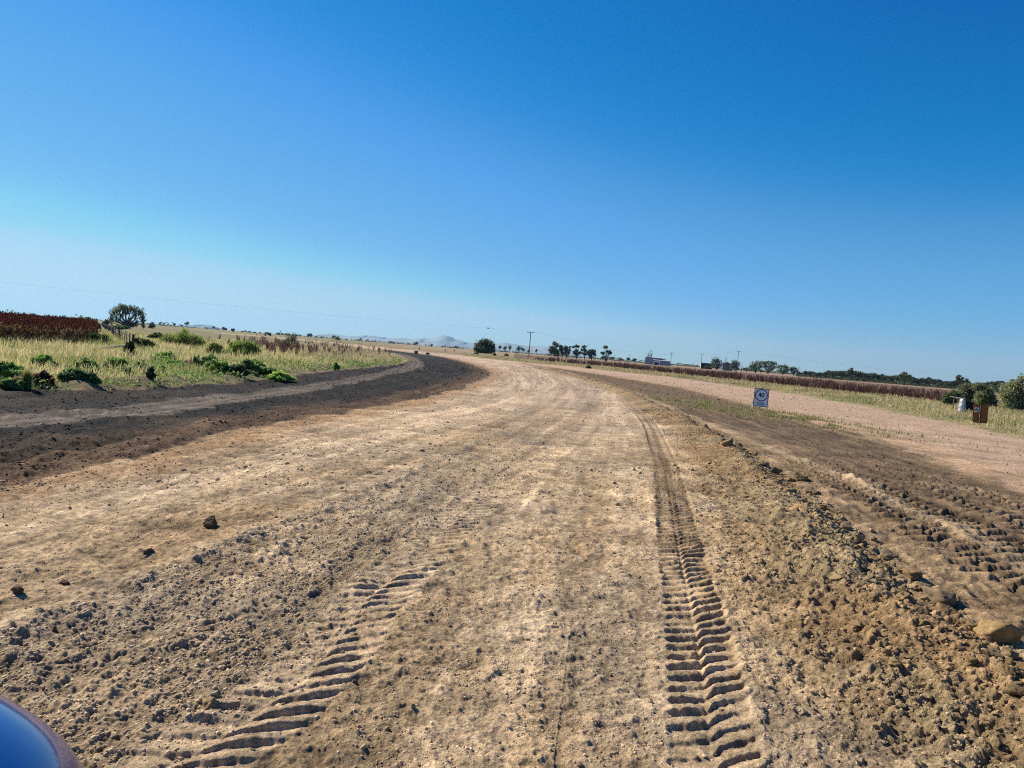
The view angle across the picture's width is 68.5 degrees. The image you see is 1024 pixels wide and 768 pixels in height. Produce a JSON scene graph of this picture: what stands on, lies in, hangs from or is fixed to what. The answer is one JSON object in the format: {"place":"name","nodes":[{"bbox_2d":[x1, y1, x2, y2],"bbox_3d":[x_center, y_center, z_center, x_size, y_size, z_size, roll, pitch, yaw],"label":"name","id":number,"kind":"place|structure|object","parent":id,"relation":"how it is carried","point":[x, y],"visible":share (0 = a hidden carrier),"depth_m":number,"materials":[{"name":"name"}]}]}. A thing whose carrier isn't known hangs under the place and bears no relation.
{"place":"outdoors","nodes":[
{"label":"outdoors","id":0,"kind":"place"},
{"bbox_2d":[184,324,222,329],"bbox_3d":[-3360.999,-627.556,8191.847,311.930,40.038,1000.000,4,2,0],"label":"hill","id":1,"kind":"structure","parent":0,"point":[201,326],"depth_m":8025.47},
{"bbox_2d":[0,350,492,486],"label":"dirt shoulder","id":2,"kind":"object","parent":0,"point":[168,403],"visible":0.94,"depth_m":14.53},
{"bbox_2d":[18,369,35,389],"bbox_3d":[-10.255,-0.038,15.873,0.451,0.700,0.427,4,2,0],"label":"grass clump","id":3,"kind":"object","parent":2,"relation":"on","point":[26,375],"visible":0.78,"depth_m":15.82,"materials":[{"name":"green plant"}]},
{"bbox_2d":[266,374,286,381],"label":"leafy weed","id":4,"kind":"object","parent":2,"relation":"on","point":[276,378],"visible":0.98,"depth_m":25.51,"materials":[{"name":"green plant"}]},
{"bbox_2d":[310,334,597,357],"bbox_3d":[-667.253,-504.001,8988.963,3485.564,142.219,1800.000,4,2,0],"label":"mountains","id":5,"kind":"structure","parent":0,"point":[441,340],"depth_m":8492.23,"materials":[{"name":"grey"}]},
{"bbox_2d":[0,331,1023,767],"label":"gravel road","id":6,"kind":"structure","parent":0,"point":[684,685],"depth_m":4.57,"materials":[{"name":"gravel"}]},
{"bbox_2d":[10,585,23,593],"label":"earth clod","id":7,"kind":"object","parent":6,"relation":"on","point":[17,589],"visible":1,"depth_m":4.21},
{"bbox_2d":[0,695,82,767],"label":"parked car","id":8,"kind":"object","parent":6,"relation":"on","point":[28,739],"visible":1,"depth_m":1.51,"materials":[{"name":"blue paint"}]},
{"bbox_2d":[58,579,70,584],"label":"earth clod","id":9,"kind":"object","parent":6,"relation":"on","point":[64,582],"visible":1,"depth_m":4.43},
{"bbox_2d":[142,548,154,552],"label":"earth clod","id":10,"kind":"object","parent":6,"relation":"on","point":[149,550],"visible":1,"depth_m":5.16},
{"bbox_2d":[203,515,217,526],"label":"earth clod","id":11,"kind":"object","parent":6,"relation":"on","point":[210,521],"visible":1,"depth_m":6.01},
{"bbox_2d":[202,697,219,709],"bbox_3d":[-1.275,1.344,3.166,0.073,0.050,0.105,-11,11,-40],"label":"earth clod","id":12,"kind":"object","parent":6,"relation":"on","point":[210,703],"visible":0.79,"depth_m":3.15,"materials":[{"name":"soil"}]},
{"bbox_2d":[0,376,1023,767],"bbox_3d":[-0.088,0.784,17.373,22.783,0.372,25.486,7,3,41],"label":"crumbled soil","id":13,"kind":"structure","parent":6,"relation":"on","point":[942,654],"depth_m":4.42,"materials":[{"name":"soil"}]},
{"bbox_2d":[0,357,1023,562],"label":"scattered clods","id":14,"kind":"object","parent":6,"relation":"on","point":[449,459],"visible":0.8,"depth_m":14.12,"materials":[{"name":"soil"}]},
{"bbox_2d":[721,439,733,445],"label":"earth clod","id":15,"kind":"object","parent":6,"relation":"on","point":[728,442],"visible":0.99,"depth_m":13.73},
{"bbox_2d":[783,488,796,492],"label":"earth clod","id":16,"kind":"object","parent":6,"relation":"on","point":[792,490],"visible":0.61,"depth_m":9.13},
{"bbox_2d":[830,574,844,580],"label":"earth clod","id":17,"kind":"object","parent":6,"relation":"on","point":[835,577],"visible":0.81,"depth_m":5.50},
{"bbox_2d":[841,521,851,529],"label":"earth clod","id":18,"kind":"object","parent":6,"relation":"on","point":[846,525],"visible":1,"depth_m":7.59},
{"bbox_2d":[851,534,865,544],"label":"earth clod","id":19,"kind":"object","parent":6,"relation":"on","point":[857,540],"visible":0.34,"depth_m":7.07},
{"bbox_2d":[868,595,878,600],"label":"earth clod","id":20,"kind":"object","parent":6,"relation":"on","point":[872,597],"visible":1,"depth_m":4.99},
{"bbox_2d":[868,555,882,561],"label":"earth clod","id":21,"kind":"object","parent":6,"relation":"on","point":[875,558],"visible":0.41,"depth_m":6.52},
{"bbox_2d":[888,656,902,668],"bbox_3d":[2.028,1.465,3.959,0.082,0.045,0.080,12,-2,9],"label":"earth clod","id":22,"kind":"object","parent":6,"relation":"on","point":[894,661],"visible":1,"depth_m":3.94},
{"bbox_2d":[902,568,922,580],"bbox_3d":[3.197,1.509,6.000,0.146,0.089,0.159,-3,13,-16],"label":"earth clod","id":23,"kind":"object","parent":6,"relation":"on","point":[912,574],"visible":0.96,"depth_m":5.94,"materials":[{"name":"soil"}]},
{"bbox_2d":[910,604,924,612],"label":"earth clod","id":24,"kind":"object","parent":6,"relation":"on","point":[919,608],"visible":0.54,"depth_m":4.77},
{"bbox_2d":[916,582,930,589],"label":"earth clod","id":25,"kind":"object","parent":6,"relation":"on","point":[919,584],"visible":0.75,"depth_m":5.68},
{"bbox_2d":[918,618,928,625],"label":"earth clod","id":26,"kind":"object","parent":6,"relation":"on","point":[923,622],"visible":0.98,"depth_m":4.40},
{"bbox_2d":[921,585,956,606],"bbox_3d":[3.162,1.548,5.564,0.206,0.123,0.258,-5,15,-31],"label":"rock","id":27,"kind":"object","parent":6,"relation":"on","point":[937,595],"visible":0.92,"depth_m":5.48,"materials":[{"name":"stone"}]},
{"bbox_2d":[935,603,957,615],"bbox_3d":[3.019,1.579,5.235,0.162,0.078,0.128,4,2,-13],"label":"earth clod","id":28,"kind":"object","parent":6,"relation":"on","point":[948,610],"visible":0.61,"depth_m":5.23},
{"bbox_2d":[949,613,964,624],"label":"earth clod","id":29,"kind":"object","parent":6,"relation":"on","point":[957,616],"visible":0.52,"depth_m":5.11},
{"bbox_2d":[965,621,976,629],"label":"earth clod","id":30,"kind":"object","parent":6,"relation":"on","point":[971,625],"visible":0.44,"depth_m":4.93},
{"bbox_2d":[964,654,977,665],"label":"earth clod","id":31,"kind":"object","parent":6,"relation":"on","point":[972,660],"visible":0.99,"depth_m":3.86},
{"bbox_2d":[989,649,1005,658],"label":"earth clod","id":32,"kind":"object","parent":6,"relation":"on","point":[997,655],"visible":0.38,"depth_m":4.03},
{"bbox_2d":[973,618,1022,645],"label":"rock","id":33,"kind":"object","parent":6,"relation":"on","point":[1000,632],"visible":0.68,"depth_m":4.66,"materials":[{"name":"stone"}]},
{"bbox_2d":[997,663,1016,678],"bbox_3d":[2.455,1.437,3.732,0.082,0.062,0.096,2,8,9],"label":"earth clod","id":34,"kind":"object","parent":6,"relation":"on","point":[1005,669],"visible":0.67,"depth_m":3.73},
{"bbox_2d":[1003,657,1014,665],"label":"earth clod","id":35,"kind":"object","parent":6,"relation":"on","point":[1008,661],"visible":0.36,"depth_m":3.97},
{"bbox_2d":[1001,646,1019,658],"bbox_3d":[2.906,1.570,4.397,0.102,0.063,0.092,3,3,-24],"label":"earth clod","id":36,"kind":"object","parent":6,"relation":"on","point":[1014,655],"visible":0.61,"depth_m":4.37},
{"bbox_2d":[1002,683,1023,695],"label":"earth clod","id":37,"kind":"object","parent":6,"relation":"on","point":[1013,689],"visible":1,"depth_m":3.51,"materials":[{"name":"soil"}]},
{"bbox_2d":[1013,661,1023,668],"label":"earth clod","id":38,"kind":"object","parent":6,"relation":"on","point":[1020,664],"visible":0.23,"depth_m":4.17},
{"bbox_2d":[0,316,1023,439],"bbox_3d":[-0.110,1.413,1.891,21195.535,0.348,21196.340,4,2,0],"label":"ground","id":39,"kind":"structure","parent":0,"point":[79,384],"depth_m":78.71,"materials":[{"name":"plant"}]},
{"bbox_2d":[0,360,24,377],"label":"leafy weed","id":40,"kind":"object","parent":39,"relation":"on","point":[11,369],"visible":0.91,"depth_m":16.59,"materials":[{"name":"green plant"}]},
{"bbox_2d":[0,376,29,389],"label":"leafy weed","id":41,"kind":"object","parent":39,"relation":"on","point":[9,382],"visible":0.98,"depth_m":15.61,"materials":[{"name":"green plant"}]},
{"bbox_2d":[31,369,53,385],"bbox_3d":[-10.675,-0.114,17.049,0.546,0.510,0.397,2,3,-40],"label":"dead bush","id":42,"kind":"object","parent":39,"relation":"on","point":[43,374],"visible":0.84,"depth_m":17.00,"materials":[{"name":"brown plant"}]},
{"bbox_2d":[28,353,58,366],"bbox_3d":[-13.347,-0.599,21.436,0.783,0.579,0.635,4,2,0],"label":"leafy weed","id":43,"kind":"object","parent":39,"relation":"on","point":[44,359],"visible":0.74,"depth_m":21.34,"materials":[{"name":"green plant"}]},
{"bbox_2d":[0,311,103,343],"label":"sorghum crop","id":44,"kind":"object","parent":39,"relation":"on","point":[21,326],"visible":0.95,"depth_m":40.13,"materials":[{"name":"plant"}]},
{"bbox_2d":[56,367,89,379],"bbox_3d":[-10.286,-0.170,17.655,0.729,0.471,0.619,4,2,0],"label":"leafy weed","id":45,"kind":"object","parent":39,"relation":"on","point":[73,373],"visible":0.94,"depth_m":17.56,"materials":[{"name":"green plant"}]},
{"bbox_2d":[73,357,102,373],"bbox_3d":[-11.465,-0.420,20.344,0.625,0.627,0.676,6,3,36],"label":"leafy weed","id":46,"kind":"object","parent":39,"relation":"on","point":[86,360],"visible":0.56,"depth_m":20.20,"materials":[{"name":"green plant"}]},
{"bbox_2d":[80,372,102,384],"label":"leafy weed","id":47,"kind":"object","parent":39,"relation":"on","point":[95,379],"visible":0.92,"depth_m":17.71,"materials":[{"name":"green plant"}]},
{"bbox_2d":[82,333,114,342],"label":"bush","id":48,"kind":"object","parent":39,"relation":"on","point":[95,336],"visible":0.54,"depth_m":44.00,"materials":[{"name":"green plant"}]},
{"bbox_2d":[101,322,134,344],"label":"wire fence","id":49,"kind":"object","parent":39,"relation":"on","point":[109,327],"visible":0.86,"depth_m":59.96,"materials":[{"name":"wood"}]},
{"bbox_2d":[106,357,131,368],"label":"leafy weed","id":50,"kind":"object","parent":39,"relation":"on","point":[117,360],"visible":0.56,"depth_m":22.29,"materials":[{"name":"green plant"}]},
{"bbox_2d":[108,302,147,328],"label":"weeping tree","id":51,"kind":"object","parent":39,"relation":"on","point":[125,309],"visible":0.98,"depth_m":184.60,"materials":[{"name":"green plant"}]},
{"bbox_2d":[122,340,136,356],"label":"conifer shrub","id":52,"kind":"object","parent":39,"relation":"on","point":[130,346],"visible":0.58,"depth_m":29.93,"materials":[{"name":"green plant"}]},
{"bbox_2d":[133,362,146,372],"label":"leafy weed","id":53,"kind":"object","parent":39,"relation":"on","point":[138,363],"visible":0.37,"depth_m":22.39,"materials":[{"name":"green plant"}]},
{"bbox_2d":[134,337,158,348],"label":"bush","id":54,"kind":"object","parent":39,"relation":"on","point":[144,342],"visible":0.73,"depth_m":44.26,"materials":[{"name":"green plant"}]},
{"bbox_2d":[145,365,157,380],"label":"leafy weed","id":55,"kind":"object","parent":39,"relation":"on","point":[150,374],"visible":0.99,"depth_m":19.79,"materials":[{"name":"green plant"}]},
{"bbox_2d":[147,332,162,338],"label":"bush","id":56,"kind":"object","parent":39,"relation":"on","point":[155,335],"visible":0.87,"depth_m":75.42,"materials":[{"name":"green plant"}]},
{"bbox_2d":[149,351,178,361],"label":"leafy weed","id":57,"kind":"object","parent":39,"relation":"on","point":[166,354],"visible":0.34,"depth_m":27.55,"materials":[{"name":"green plant"}]},
{"bbox_2d":[156,358,186,367],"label":"leafy weed","id":58,"kind":"object","parent":39,"relation":"on","point":[177,362],"visible":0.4,"depth_m":25.97,"materials":[{"name":"green plant"}]},
{"bbox_2d":[157,326,207,345],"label":"bush","id":59,"kind":"object","parent":39,"relation":"on","point":[184,336],"visible":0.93,"depth_m":54.31,"materials":[{"name":"green plant"}]},
{"bbox_2d":[191,354,202,366],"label":"leafy weed","id":60,"kind":"object","parent":39,"relation":"on","point":[196,359],"visible":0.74,"depth_m":26.61,"materials":[{"name":"green plant"}]},
{"bbox_2d":[0,329,401,387],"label":"dry grass","id":61,"kind":"structure","parent":39,"relation":"on","point":[57,351],"depth_m":32.46,"materials":[{"name":"plant"}]},
{"bbox_2d":[201,354,216,366],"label":"leafy weed","id":62,"kind":"object","parent":39,"relation":"on","point":[210,357],"visible":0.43,"depth_m":26.67,"materials":[{"name":"green plant"}]},
{"bbox_2d":[206,342,223,353],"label":"bush","id":63,"kind":"object","parent":39,"relation":"on","point":[216,346],"visible":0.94,"depth_m":41.33,"materials":[{"name":"green plant"}]},
{"bbox_2d":[24,355,408,389],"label":"verge weeds","id":64,"kind":"object","parent":39,"relation":"on","point":[199,375],"visible":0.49,"depth_m":23.93,"materials":[{"name":"green plant"}]},
{"bbox_2d":[204,358,229,373],"bbox_3d":[-9.727,-0.507,24.944,1.063,0.695,0.820,4,2,0],"label":"leafy weed","id":65,"kind":"object","parent":39,"relation":"on","point":[215,363],"visible":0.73,"depth_m":24.75,"materials":[{"name":"green plant"}]},
{"bbox_2d":[223,364,250,375],"bbox_3d":[-9.082,-0.393,24.860,0.868,0.588,0.624,4,2,0],"label":"leafy weed","id":66,"kind":"object","parent":39,"relation":"on","point":[236,368],"visible":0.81,"depth_m":24.68,"materials":[{"name":"green plant"}]},
{"bbox_2d":[222,338,261,356],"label":"bush","id":67,"kind":"object","parent":39,"relation":"on","point":[250,347],"visible":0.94,"depth_m":42.46,"materials":[{"name":"green plant"}]},
{"bbox_2d":[234,359,260,372],"bbox_3d":[-9.384,-0.624,26.580,1.001,0.612,0.651,4,2,0],"label":"leafy weed","id":68,"kind":"object","parent":39,"relation":"on","point":[249,364],"visible":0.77,"depth_m":26.48,"materials":[{"name":"green plant"}]},
{"bbox_2d":[256,366,276,376],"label":"leafy weed","id":69,"kind":"object","parent":39,"relation":"on","point":[265,370],"visible":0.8,"depth_m":26.83,"materials":[{"name":"green plant"}]},
{"bbox_2d":[267,370,295,380],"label":"leafy weed","id":70,"kind":"object","parent":39,"relation":"on","point":[285,375],"visible":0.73,"depth_m":26.07,"materials":[{"name":"green plant"}]},
{"bbox_2d":[282,332,299,347],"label":"shrub","id":71,"kind":"object","parent":39,"relation":"on","point":[291,339],"visible":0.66,"depth_m":77.11,"materials":[{"name":"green plant"}]},
{"bbox_2d":[207,334,403,355],"bbox_3d":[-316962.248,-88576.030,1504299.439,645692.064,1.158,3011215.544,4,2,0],"label":"dock stalks","id":72,"kind":"object","parent":39,"relation":"on","point":[276,342],"visible":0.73,"depth_m":71.10,"materials":[{"name":"plant"}]},
{"bbox_2d":[6,309,933,384],"bbox_3d":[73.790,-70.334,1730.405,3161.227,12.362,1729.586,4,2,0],"label":"distant scrub","id":73,"kind":"object","parent":39,"relation":"on","point":[623,360],"visible":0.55,"depth_m":1323.92,"materials":[{"name":"green plant"}]},
{"bbox_2d":[473,338,495,353],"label":"rounded tree","id":74,"kind":"object","parent":39,"relation":"on","point":[485,346],"visible":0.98,"depth_m":323.29,"materials":[{"name":"green plant"}]},
{"bbox_2d":[547,341,559,356],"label":"gum tree","id":75,"kind":"object","parent":39,"relation":"on","point":[554,350],"visible":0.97,"depth_m":558.76,"materials":[{"name":"green plant"}]},
{"bbox_2d":[563,345,571,357],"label":"gum tree","id":76,"kind":"object","parent":39,"relation":"on","point":[566,351],"visible":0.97,"depth_m":559.05,"materials":[{"name":"green plant"}]},
{"bbox_2d":[571,344,583,358],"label":"gum tree","id":77,"kind":"object","parent":39,"relation":"on","point":[576,352],"visible":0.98,"depth_m":559.01,"materials":[{"name":"green plant"}]},
{"bbox_2d":[581,345,586,359],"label":"gum tree","id":78,"kind":"object","parent":39,"relation":"on","point":[584,350],"visible":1,"depth_m":559.41,"materials":[{"name":"green plant"}]},
{"bbox_2d":[586,349,595,359],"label":"gum tree","id":79,"kind":"object","parent":39,"relation":"on","point":[590,353],"visible":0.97,"depth_m":558.42,"materials":[{"name":"green plant"}]},
{"bbox_2d":[600,345,611,360],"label":"gum tree","id":80,"kind":"object","parent":39,"relation":"on","point":[606,352],"visible":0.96,"depth_m":559.22,"materials":[{"name":"green plant"}]},
{"bbox_2d":[645,357,665,364],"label":"farm shed","id":81,"kind":"structure","parent":39,"relation":"on","point":[649,360],"depth_m":697.58,"materials":[{"name":"metal"}]},
{"bbox_2d":[653,359,669,365],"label":"farm shed","id":82,"kind":"structure","parent":39,"relation":"on","point":[661,362],"depth_m":657.93,"materials":[{"name":"metal"}]},
{"bbox_2d":[700,362,711,368],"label":"carport","id":83,"kind":"object","parent":39,"relation":"on","point":[702,364],"visible":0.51,"depth_m":584.05,"materials":[{"name":"metal"}]},
{"bbox_2d":[710,356,722,369],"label":"farm tree","id":84,"kind":"object","parent":39,"relation":"on","point":[717,365],"visible":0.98,"depth_m":559.11,"materials":[{"name":"green plant"}]},
{"bbox_2d":[721,362,732,370],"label":"gabled shed","id":85,"kind":"structure","parent":39,"relation":"on","point":[726,363],"depth_m":578.89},
{"bbox_2d":[514,354,951,398],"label":"dead stubble","id":86,"kind":"object","parent":39,"relation":"on","point":[771,376],"visible":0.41,"depth_m":237.15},
{"bbox_2d":[729,360,739,370],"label":"farm tree","id":87,"kind":"object","parent":39,"relation":"on","point":[733,365],"visible":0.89,"depth_m":558.27,"materials":[{"name":"green plant"}]},
{"bbox_2d":[535,357,974,402],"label":"dock weeds","id":88,"kind":"object","parent":39,"relation":"on","point":[936,395],"visible":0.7,"depth_m":95.82,"materials":[{"name":"plant"}]},
{"bbox_2d":[748,360,764,372],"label":"farm tree","id":89,"kind":"object","parent":39,"relation":"on","point":[754,366],"visible":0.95,"depth_m":558.08,"materials":[{"name":"green plant"}]},
{"bbox_2d":[760,361,777,373],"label":"farm tree","id":90,"kind":"object","parent":39,"relation":"on","point":[770,366],"visible":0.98,"depth_m":558.36,"materials":[{"name":"green plant"}]},
{"bbox_2d":[775,364,789,374],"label":"farm tree","id":91,"kind":"object","parent":39,"relation":"on","point":[785,367],"visible":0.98,"depth_m":559.14,"materials":[{"name":"green plant"}]},
{"bbox_2d":[844,367,858,380],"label":"tree","id":92,"kind":"object","parent":39,"relation":"on","point":[850,371],"visible":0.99,"depth_m":397.99,"materials":[{"name":"green plant"}]},
{"bbox_2d":[795,373,998,392],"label":"scrub","id":93,"kind":"object","parent":39,"relation":"on","point":[923,384],"visible":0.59,"depth_m":472.45,"materials":[{"name":"green plant"}]},
{"bbox_2d":[894,372,911,384],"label":"tree","id":94,"kind":"object","parent":39,"relation":"on","point":[904,377],"visible":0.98,"depth_m":399.37,"materials":[{"name":"green plant"}]},
{"bbox_2d":[939,388,962,404],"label":"thorny tree","id":95,"kind":"object","parent":39,"relation":"on","point":[947,399],"visible":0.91,"depth_m":59.70,"materials":[{"name":"green plant"}]},
{"bbox_2d":[955,375,969,388],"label":"tree","id":96,"kind":"object","parent":39,"relation":"on","point":[958,379],"visible":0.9,"depth_m":399.13,"materials":[{"name":"green plant"}]},
{"bbox_2d":[950,396,975,412],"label":"corrugated shelter","id":97,"kind":"object","parent":39,"relation":"on","point":[965,405],"visible":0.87,"depth_m":45.79,"materials":[{"name":"metal"}]},
{"bbox_2d":[956,382,976,402],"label":"thorny tree","id":98,"kind":"object","parent":39,"relation":"on","point":[968,393],"visible":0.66,"depth_m":61.89,"materials":[{"name":"green plant"}]},
{"bbox_2d":[971,404,987,424],"bbox_3d":[20.128,1.308,32.338,0.769,0.926,0.657,5,-2,17],"label":"folding sign","id":99,"kind":"object","parent":39,"relation":"on","point":[981,411],"visible":0.98,"depth_m":32.38,"materials":[{"name":"paint"}]},
{"bbox_2d":[970,382,999,407],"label":"thorny tree","id":100,"kind":"object","parent":39,"relation":"on","point":[984,395],"visible":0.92,"depth_m":59.78,"materials":[{"name":"green plant"}]},
{"bbox_2d":[997,373,1023,410],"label":"thorny tree","id":101,"kind":"object","parent":39,"relation":"on","point":[1009,396],"visible":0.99,"depth_m":55.70,"materials":[{"name":"green plant"}]},
{"bbox_2d":[0,0,1023,384],"label":"sky","id":102,"kind":"structure","parent":0,"point":[835,183],"materials":[{"name":"blue"}]},
{"bbox_2d":[519,363,1023,642],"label":"dirt track","id":103,"kind":"structure","parent":0,"point":[1001,599],"depth_m":10.17,"materials":[{"name":"soil"}]},
{"bbox_2d":[750,388,769,409],"bbox_3d":[10.181,0.638,30.822,0.770,0.926,0.511,7,-3,14],"label":"speed sign","id":104,"kind":"object","parent":103,"relation":"on","point":[761,397],"visible":0.99,"depth_m":30.83,"materials":[{"name":"metal"}]},
{"bbox_2d":[770,467,782,473],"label":"earth clod","id":105,"kind":"object","parent":103,"relation":"on","point":[775,470],"visible":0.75,"depth_m":11.78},
{"bbox_2d":[793,471,807,480],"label":"earth clod","id":106,"kind":"object","parent":103,"relation":"on","point":[798,476],"visible":0.97,"depth_m":11.10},
{"bbox_2d":[804,486,814,493],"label":"earth clod","id":107,"kind":"object","parent":103,"relation":"on","point":[808,489],"visible":0.97,"depth_m":9.82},
{"bbox_2d":[601,389,1023,452],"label":"trampled grass","id":108,"kind":"structure","parent":103,"relation":"on","point":[711,406],"depth_m":27.67,"materials":[{"name":"plant"}]},
{"bbox_2d":[879,548,898,559],"bbox_3d":[3.319,1.499,6.612,0.157,0.090,0.125,7,0,17],"label":"earth clod","id":109,"kind":"object","parent":103,"relation":"on","point":[886,553],"visible":0.93,"depth_m":6.59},
{"bbox_2d":[522,363,1023,492],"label":"side road","id":110,"kind":"structure","parent":0,"point":[989,455],"depth_m":25.83,"materials":[{"name":"soil"}]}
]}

